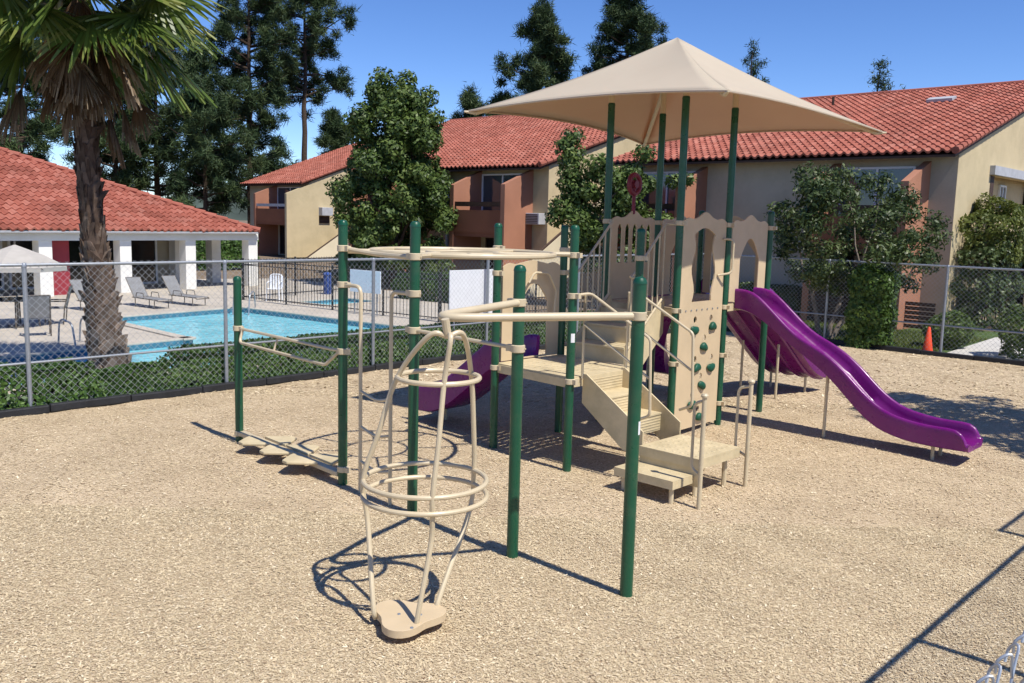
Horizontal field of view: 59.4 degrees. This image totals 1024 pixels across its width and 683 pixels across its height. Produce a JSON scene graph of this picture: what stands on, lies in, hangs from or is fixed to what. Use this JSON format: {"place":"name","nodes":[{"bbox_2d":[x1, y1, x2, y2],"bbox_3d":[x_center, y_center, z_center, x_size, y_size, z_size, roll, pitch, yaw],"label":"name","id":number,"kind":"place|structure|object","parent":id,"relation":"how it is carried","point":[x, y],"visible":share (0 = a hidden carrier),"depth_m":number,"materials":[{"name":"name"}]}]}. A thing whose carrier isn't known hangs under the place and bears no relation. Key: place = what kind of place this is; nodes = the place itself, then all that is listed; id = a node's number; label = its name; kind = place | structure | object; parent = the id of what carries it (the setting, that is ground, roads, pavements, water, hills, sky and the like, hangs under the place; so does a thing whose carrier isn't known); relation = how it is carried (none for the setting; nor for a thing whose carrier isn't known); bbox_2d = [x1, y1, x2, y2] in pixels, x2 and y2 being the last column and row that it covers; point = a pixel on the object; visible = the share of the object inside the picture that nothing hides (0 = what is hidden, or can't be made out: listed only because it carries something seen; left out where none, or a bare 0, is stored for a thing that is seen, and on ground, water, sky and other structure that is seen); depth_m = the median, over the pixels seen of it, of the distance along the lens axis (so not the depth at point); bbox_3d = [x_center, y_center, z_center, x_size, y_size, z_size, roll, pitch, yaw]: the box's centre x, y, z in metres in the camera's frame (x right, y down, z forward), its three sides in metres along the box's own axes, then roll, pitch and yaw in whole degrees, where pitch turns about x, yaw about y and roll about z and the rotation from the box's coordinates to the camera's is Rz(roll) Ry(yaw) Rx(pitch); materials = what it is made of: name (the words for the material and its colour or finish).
{"place":"outdoors","nodes":[
{"label":"outdoors","id":0,"kind":"place"},
{"bbox_2d":[2,312,395,384],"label":"pool water","id":1,"kind":"structure","parent":0,"point":[193,331],"depth_m":25.33,"materials":[{"name":"blue liquid"}]},
{"bbox_2d":[176,190,246,220],"bbox_3d":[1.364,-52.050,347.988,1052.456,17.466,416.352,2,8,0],"label":"hills","id":2,"kind":"structure","parent":0,"point":[236,215],"depth_m":406.51,"materials":[{"name":"green plant"}]},
{"bbox_2d":[0,278,534,403],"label":"pool deck","id":3,"kind":"structure","parent":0,"point":[212,290],"depth_m":29.03,"materials":[{"name":"concrete"}]},
{"bbox_2d":[0,296,40,328],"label":"patio table","id":4,"kind":"object","parent":3,"relation":"on","point":[14,299],"visible":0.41,"depth_m":22.82,"materials":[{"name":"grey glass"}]},
{"bbox_2d":[0,241,68,327],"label":"patio umbrella","id":5,"kind":"object","parent":3,"relation":"on","point":[13,254],"visible":0.91,"depth_m":22.57,"materials":[{"name":"beige fabric"}]},
{"bbox_2d":[23,295,51,335],"bbox_3d":[-11.410,-0.639,21.600,0.576,1.020,0.646,-3,9,-30],"label":"patio chair","id":6,"kind":"object","parent":3,"relation":"on","point":[42,306],"visible":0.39,"depth_m":21.39,"materials":[{"name":"grey metal"}]},
{"bbox_2d":[45,285,72,324],"bbox_3d":[-12.127,-0.987,24.044,0.646,1.020,0.576,-1,8,-20],"label":"patio chair","id":7,"kind":"object","parent":3,"relation":"on","point":[66,301],"visible":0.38,"depth_m":23.96,"materials":[{"name":"grey metal"}]},
{"bbox_2d":[58,318,82,346],"bbox_3d":[-9.870,-0.077,20.450,0.843,0.900,0.544,7,9,35],"label":"pool handrail","id":8,"kind":"object","parent":3,"relation":"on","point":[73,333],"visible":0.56,"depth_m":20.39,"materials":[{"name":"metal"}]},
{"bbox_2d":[69,279,121,309],"bbox_3d":[-12.640,-1.384,27.258,1.820,0.918,0.558,6,9,30],"label":"lounge chair","id":9,"kind":"object","parent":3,"relation":"on","point":[75,283],"visible":0.23,"depth_m":27.45,"materials":[{"name":"grey metal"}]},
{"bbox_2d":[56,360,168,399],"bbox_3d":[-6.590,0.678,14.788,0.892,0.626,1.791,9,11,44],"label":"shrub","id":10,"kind":"object","parent":3,"relation":"on","point":[142,377],"visible":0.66,"depth_m":14.69,"materials":[{"name":"green plant"}]},
{"bbox_2d":[0,0,229,392],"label":"fan palm","id":11,"kind":"object","parent":3,"relation":"on","point":[87,80],"visible":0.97,"depth_m":14.68,"materials":[{"name":"green plant"}]},
{"bbox_2d":[0,147,260,296],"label":"clubhouse","id":12,"kind":"structure","parent":3,"relation":"on","point":[39,208],"depth_m":34.55,"materials":[{"name":"white paint"}]},
{"bbox_2d":[0,241,4,289],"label":"window","id":13,"kind":"structure","parent":12,"relation":"in","point":[1,274],"depth_m":32.77,"materials":[{"name":"black glass"}]},
{"bbox_2d":[7,241,82,289],"bbox_3d":[-17.599,-2.980,34.089,0.080,1.900,2.900,7,9,36],"label":"window","id":14,"kind":"structure","parent":12,"relation":"in","point":[74,246],"depth_m":33.70,"materials":[{"name":"black glass"}]},
{"bbox_2d":[107,240,157,283],"bbox_3d":[-15.769,-3.266,36.575,0.080,1.900,2.900,7,9,36],"label":"window","id":15,"kind":"structure","parent":12,"relation":"in","point":[145,250],"depth_m":37.30,"materials":[{"name":"black glass"}]},
{"bbox_2d":[125,277,171,308],"bbox_3d":[-11.640,-1.563,28.786,1.820,0.918,0.558,7,9,36],"label":"lounge chair","id":16,"kind":"object","parent":3,"relation":"on","point":[139,291],"visible":0.93,"depth_m":29.05,"materials":[{"name":"grey metal"}]},
{"bbox_2d":[162,275,208,304],"bbox_3d":[-10.884,-1.698,29.930,1.820,0.918,0.558,6,9,33],"label":"lounge chair","id":17,"kind":"object","parent":3,"relation":"on","point":[172,279],"visible":0.84,"depth_m":30.17,"materials":[{"name":"grey metal"}]},
{"bbox_2d":[0,308,388,362],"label":"pool tile band","id":18,"kind":"object","parent":3,"relation":"on","point":[132,347],"visible":0.06,"depth_m":26.02,"materials":[{"name":"blue tile"}]},
{"bbox_2d":[0,306,443,392],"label":"pool coping","id":19,"kind":"object","parent":3,"relation":"on","point":[164,333],"visible":0.23,"depth_m":23.09,"materials":[{"name":"concrete"}]},
{"bbox_2d":[232,291,255,314],"bbox_3d":[-8.573,-1.159,28.733,0.544,0.900,0.843,2,8,0],"label":"pool ladder","id":20,"kind":"object","parent":3,"relation":"on","point":[249,303],"visible":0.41,"depth_m":28.45,"materials":[{"name":"metal"}]},
{"bbox_2d":[266,274,282,300],"bbox_3d":[-8.452,-1.926,31.979,0.506,0.954,0.524,2,8,0],"label":"plastic chair","id":21,"kind":"object","parent":3,"relation":"on","point":[275,285],"visible":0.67,"depth_m":32.14,"materials":[{"name":"white plastic"}]},
{"bbox_2d":[241,256,337,299],"bbox_3d":[-8.262,-2.494,34.252,0.082,1.480,5.304,6,9,30],"label":"iron fence","id":22,"kind":"object","parent":3,"relation":"on","point":[326,257],"visible":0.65,"depth_m":34.33,"materials":[{"name":"metal"}]},
{"bbox_2d":[322,272,330,293],"bbox_3d":[-7.242,-2.292,35.235,0.380,0.870,0.370,2,8,0],"label":"trash bin","id":23,"kind":"object","parent":3,"relation":"on","point":[327,282],"visible":0.42,"depth_m":35.10,"materials":[{"name":"blue plastic"}]},
{"bbox_2d":[289,297,384,306],"bbox_3d":[-6.236,-1.417,32.083,2.202,0.050,2.924,7,10,37],"label":"spa coping","id":24,"kind":"object","parent":3,"relation":"on","point":[304,301],"visible":0.4,"depth_m":32.00,"materials":[{"name":"concrete"}]},
{"bbox_2d":[308,299,371,302],"bbox_3d":[-6.239,-1.244,32.108,1.640,0.320,2.360,7,10,37],"label":"spa tile band","id":25,"kind":"object","parent":3,"relation":"on","point":[350,300],"depth_m":32.87,"materials":[{"name":"blue tile"}]},
{"bbox_2d":[242,258,439,321],"bbox_3d":[-5.856,-1.764,29.297,9.186,1.480,0.084,7,9,35],"label":"iron fence","id":26,"kind":"object","parent":3,"relation":"on","point":[332,280],"visible":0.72,"depth_m":29.50,"materials":[{"name":"metal"}]},
{"bbox_2d":[350,269,380,315],"bbox_3d":[-4.571,-1.523,28.058,1.360,1.400,0.060,7,10,36],"label":"sign board","id":27,"kind":"object","parent":3,"relation":"on","point":[357,280],"visible":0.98,"depth_m":27.98,"materials":[{"name":"white plastic"}]},
{"bbox_2d":[391,271,501,301],"bbox_3d":[-2.323,-1.950,33.226,5.328,1.169,1.190,7,10,36],"label":"hedge","id":28,"kind":"object","parent":3,"relation":"on","point":[406,286],"visible":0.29,"depth_m":33.35,"materials":[{"name":"green plant"}]},
{"bbox_2d":[440,270,568,321],"bbox_3d":[0.066,-1.566,28.975,0.085,1.480,6.380,9,11,43],"label":"iron fence","id":29,"kind":"object","parent":3,"relation":"on","point":[441,279],"visible":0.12,"depth_m":28.61,"materials":[{"name":"metal"}]},
{"bbox_2d":[0,331,1023,682],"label":"playground mulch","id":30,"kind":"object","parent":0,"point":[752,493],"visible":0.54,"depth_m":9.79,"materials":[{"name":"brown wood"}]},
{"bbox_2d":[0,328,670,418],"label":"kerb","id":31,"kind":"structure","parent":30,"relation":"on","point":[76,404],"depth_m":15.18,"materials":[{"name":"grey concrete"}]},
{"bbox_2d":[233,38,982,638],"bbox_3d":[1.812,-1.322,12.326,12.266,6.030,7.015,-5,10,-41],"label":"play structure","id":32,"kind":"object","parent":30,"relation":"on","point":[673,90],"visible":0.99,"depth_m":12.26,"materials":[{"name":"beige plastic"}]},
{"bbox_2d":[726,327,1023,365],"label":"kerb","id":33,"kind":"structure","parent":30,"relation":"on","point":[945,354],"depth_m":22.14,"materials":[{"name":"grey concrete"}]},
{"bbox_2d":[976,631,1023,682],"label":"chain link fence","id":34,"kind":"object","parent":30,"relation":"on","point":[995,665],"visible":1,"depth_m":1.08,"materials":[{"name":"metal"}]},
{"bbox_2d":[0,0,1023,197],"label":"sky","id":35,"kind":"structure","parent":0,"point":[813,48],"materials":[{"name":"blue"}]},
{"bbox_2d":[7,220,1023,408],"bbox_3d":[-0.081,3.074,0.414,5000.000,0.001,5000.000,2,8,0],"label":"ground","id":36,"kind":"structure","parent":0,"point":[199,275],"depth_m":45.85,"materials":[{"name":"grey concrete"}]},
{"bbox_2d":[0,22,72,161],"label":"pine tree","id":37,"kind":"object","parent":36,"relation":"on","point":[36,129],"visible":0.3,"depth_m":64.15,"materials":[{"name":"green plant"}]},
{"bbox_2d":[0,357,105,409],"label":"shrub","id":38,"kind":"object","parent":36,"relation":"on","point":[41,396],"visible":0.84,"depth_m":13.79,"materials":[{"name":"green plant"}]},
{"bbox_2d":[60,8,168,191],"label":"pine tree","id":39,"kind":"object","parent":36,"relation":"on","point":[140,182],"visible":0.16,"depth_m":70.02,"materials":[{"name":"green plant"}]},
{"bbox_2d":[101,0,222,201],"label":"pine tree","id":40,"kind":"object","parent":36,"relation":"on","point":[156,138],"visible":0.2,"depth_m":71.79,"materials":[{"name":"green plant"}]},
{"bbox_2d":[158,38,270,215],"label":"pine tree","id":41,"kind":"object","parent":36,"relation":"on","point":[215,164],"visible":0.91,"depth_m":69.35,"materials":[{"name":"green plant"}]},
{"bbox_2d":[196,240,259,269],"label":"long hedge","id":42,"kind":"object","parent":36,"relation":"on","point":[231,249],"visible":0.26,"depth_m":48.88,"materials":[{"name":"green plant"}]},
{"bbox_2d":[199,0,305,223],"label":"pine tree","id":43,"kind":"object","parent":36,"relation":"on","point":[267,71],"visible":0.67,"depth_m":76.77,"materials":[{"name":"green plant"}]},
{"bbox_2d":[240,135,386,257],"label":"apartment building","id":44,"kind":"structure","parent":36,"relation":"on","point":[292,210],"depth_m":66.36,"materials":[{"name":"beige paint"}]},
{"bbox_2d":[280,225,284,253],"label":"door","id":45,"kind":"structure","parent":44,"relation":"in","point":[282,227],"depth_m":68.01,"materials":[{"name":"brown wood"}]},
{"bbox_2d":[277,187,299,208],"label":"window","id":46,"kind":"structure","parent":44,"relation":"in","point":[281,191],"depth_m":67.58,"materials":[{"name":"grey glass"}]},
{"bbox_2d":[270,0,362,160],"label":"pine tree","id":47,"kind":"object","parent":36,"relation":"on","point":[314,20],"visible":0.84,"depth_m":83.40,"materials":[{"name":"green plant"}]},
{"bbox_2d":[313,106,351,154],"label":"pine tree","id":48,"kind":"object","parent":36,"relation":"on","point":[332,137],"visible":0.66,"depth_m":94.91,"materials":[{"name":"green plant"}]},
{"bbox_2d":[0,253,703,408],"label":"chain link fence","id":49,"kind":"object","parent":36,"relation":"on","point":[27,333],"visible":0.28,"depth_m":15.49,"materials":[{"name":"metal"}]},
{"bbox_2d":[449,269,492,354],"bbox_3d":[-0.842,-0.635,20.126,0.060,1.950,1.580,9,11,43],"label":"sign board","id":50,"kind":"object","parent":49,"relation":"attached to","point":[453,294],"visible":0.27,"depth_m":19.87,"materials":[{"name":"white plastic"}]},
{"bbox_2d":[324,66,459,287],"bbox_3d":[-5.170,-7.099,39.450,5.507,9.601,5.562,7,9,34],"label":"bushy tree","id":51,"kind":"object","parent":36,"relation":"on","point":[397,155],"visible":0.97,"depth_m":38.33,"materials":[{"name":"green plant"}]},
{"bbox_2d":[333,253,455,284],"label":"foundation hedge","id":52,"kind":"object","parent":36,"relation":"on","point":[436,262],"visible":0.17,"depth_m":40.69,"materials":[{"name":"green plant"}]},
{"bbox_2d":[139,310,670,390],"bbox_3d":[-0.541,-0.131,21.153,0.997,0.805,17.112,9,11,43],"label":"trimmed hedge","id":53,"kind":"object","parent":36,"relation":"on","point":[194,358],"visible":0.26,"depth_m":17.04,"materials":[{"name":"green plant"}]},
{"bbox_2d":[444,81,485,121],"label":"pine tree","id":54,"kind":"object","parent":36,"relation":"on","point":[470,99],"visible":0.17,"depth_m":81.08,"materials":[{"name":"green plant"}]},
{"bbox_2d":[348,115,641,297],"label":"apartment building","id":55,"kind":"structure","parent":36,"relation":"on","point":[502,169],"depth_m":40.20,"materials":[{"name":"beige paint"}]},
{"bbox_2d":[485,238,493,268],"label":"door","id":56,"kind":"structure","parent":55,"relation":"in","point":[489,242],"depth_m":40.83,"materials":[{"name":"brown wood"}]},
{"bbox_2d":[481,173,521,209],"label":"window","id":57,"kind":"structure","parent":55,"relation":"in","point":[491,183],"depth_m":40.38,"materials":[{"name":"clear glass"}]},
{"bbox_2d":[483,0,593,116],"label":"pine tree","id":58,"kind":"object","parent":36,"relation":"on","point":[545,58],"visible":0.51,"depth_m":76.29,"materials":[{"name":"green plant"}]},
{"bbox_2d":[544,126,696,307],"bbox_3d":[3.831,-4.404,32.616,4.688,6.610,3.566,7,9,34],"label":"loose tree","id":59,"kind":"object","parent":36,"relation":"on","point":[575,207],"visible":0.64,"depth_m":32.15,"materials":[{"name":"green plant"}]},
{"bbox_2d":[582,0,671,70],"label":"pine tree","id":60,"kind":"object","parent":36,"relation":"on","point":[633,16],"visible":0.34,"depth_m":75.97,"materials":[{"name":"green plant"}]},
{"bbox_2d":[739,39,769,82],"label":"pine tree","id":61,"kind":"object","parent":36,"relation":"on","point":[752,55],"visible":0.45,"depth_m":81.31,"materials":[{"name":"green plant"}]},
{"bbox_2d":[612,80,1023,329],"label":"apartment building","id":62,"kind":"structure","parent":36,"relation":"on","point":[953,152],"depth_m":31.66,"materials":[{"name":"beige paint"}]},
{"bbox_2d":[646,251,671,294],"bbox_3d":[6.013,-2.728,35.506,1.980,2.130,0.020,9,11,43],"label":"window","id":63,"kind":"structure","parent":62,"relation":"in","point":[646,251],"depth_m":35.30,"materials":[{"name":"brown glass"}]},
{"bbox_2d":[639,171,694,213],"bbox_3d":[6.048,-5.480,35.145,2.574,2.300,0.080,9,11,43],"label":"window","id":64,"kind":"structure","parent":62,"relation":"in","point":[668,197],"depth_m":35.16,"materials":[{"name":"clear glass"}]},
{"bbox_2d":[840,253,893,314],"bbox_3d":[11.963,-1.813,29.865,2.000,2.150,0.080,9,11,43],"label":"window","id":65,"kind":"structure","parent":62,"relation":"in","point":[854,257],"depth_m":30.23,"materials":[{"name":"brown glass"}]},
{"bbox_2d":[838,166,916,216],"bbox_3d":[11.956,-4.574,29.569,2.421,2.300,0.080,9,11,43],"label":"window","id":66,"kind":"structure","parent":62,"relation":"in","point":[900,172],"depth_m":29.44,"materials":[{"name":"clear glass"}]},
{"bbox_2d":[996,185,1006,207],"bbox_3d":[18.002,-5.311,33.034,0.080,0.850,0.750,9,11,43],"label":"window","id":67,"kind":"structure","parent":62,"relation":"in","point":[1002,189],"depth_m":32.97,"materials":[{"name":"grey glass"}]},
{"bbox_2d":[710,254,1023,359],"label":"chain link fence","id":68,"kind":"object","parent":36,"relation":"on","point":[943,325],"visible":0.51,"depth_m":22.27,"materials":[{"name":"metal"}]},
{"bbox_2d":[867,55,904,91],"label":"pine tree","id":69,"kind":"object","parent":36,"relation":"on","point":[877,79],"visible":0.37,"depth_m":63.58,"materials":[{"name":"green plant"}]},
{"bbox_2d":[949,223,1023,331],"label":"vine thicket","id":70,"kind":"object","parent":36,"relation":"on","point":[987,251],"visible":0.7,"depth_m":28.32,"materials":[{"name":"green plant"}]},
{"bbox_2d":[958,192,1023,327],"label":"climbing bush","id":71,"kind":"object","parent":36,"relation":"on","point":[1005,217],"visible":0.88,"depth_m":28.33,"materials":[{"name":"green plant"}]},
{"bbox_2d":[727,319,1012,352],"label":"lawn","id":72,"kind":"structure","parent":0,"point":[978,333],"depth_m":26.80,"materials":[{"name":"green plant"}]},
{"bbox_2d":[694,278,801,315],"bbox_3d":[8.400,-1.569,32.147,5.220,1.210,1.128,9,10,43],"label":"dark hedge","id":73,"kind":"object","parent":72,"relation":"on","point":[786,295],"visible":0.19,"depth_m":30.75,"materials":[{"name":"green plant"}]},
{"bbox_2d":[763,160,952,338],"bbox_3d":[9.513,-2.405,24.678,5.218,5.058,4.898,2,8,0],"label":"glossy leaved tree","id":74,"kind":"object","parent":72,"relation":"on","point":[819,194],"visible":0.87,"depth_m":24.04,"materials":[{"name":"green plant"}]},
{"bbox_2d":[843,261,901,348],"bbox_3d":[9.348,-0.885,23.325,1.284,2.385,1.014,8,10,41],"label":"clipped bush","id":75,"kind":"object","parent":72,"relation":"on","point":[877,300],"visible":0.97,"depth_m":23.03,"materials":[{"name":"green plant"}]},
{"bbox_2d":[922,327,932,350],"bbox_3d":[10.474,-0.032,22.611,0.360,0.680,0.360,2,8,0],"label":"traffic cone","id":76,"kind":"object","parent":72,"relation":"on","point":[927,343],"visible":0.56,"depth_m":22.54,"materials":[{"name":"orange plastic"}]},
{"bbox_2d":[921,310,975,347],"bbox_3d":[11.530,-0.335,23.798,1.296,1.028,1.222,8,10,38],"label":"shrub","id":77,"kind":"object","parent":72,"relation":"on","point":[953,322],"visible":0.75,"depth_m":23.52,"materials":[{"name":"green plant"}]},
{"bbox_2d":[992,302,1023,359],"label":"dense shrub","id":78,"kind":"object","parent":72,"relation":"on","point":[1019,313],"visible":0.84,"depth_m":21.84,"materials":[{"name":"green plant"}]},
{"bbox_2d":[947,337,1023,360],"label":"path","id":79,"kind":"structure","parent":0,"point":[985,345],"depth_m":23.57,"materials":[{"name":"concrete"}]}
]}

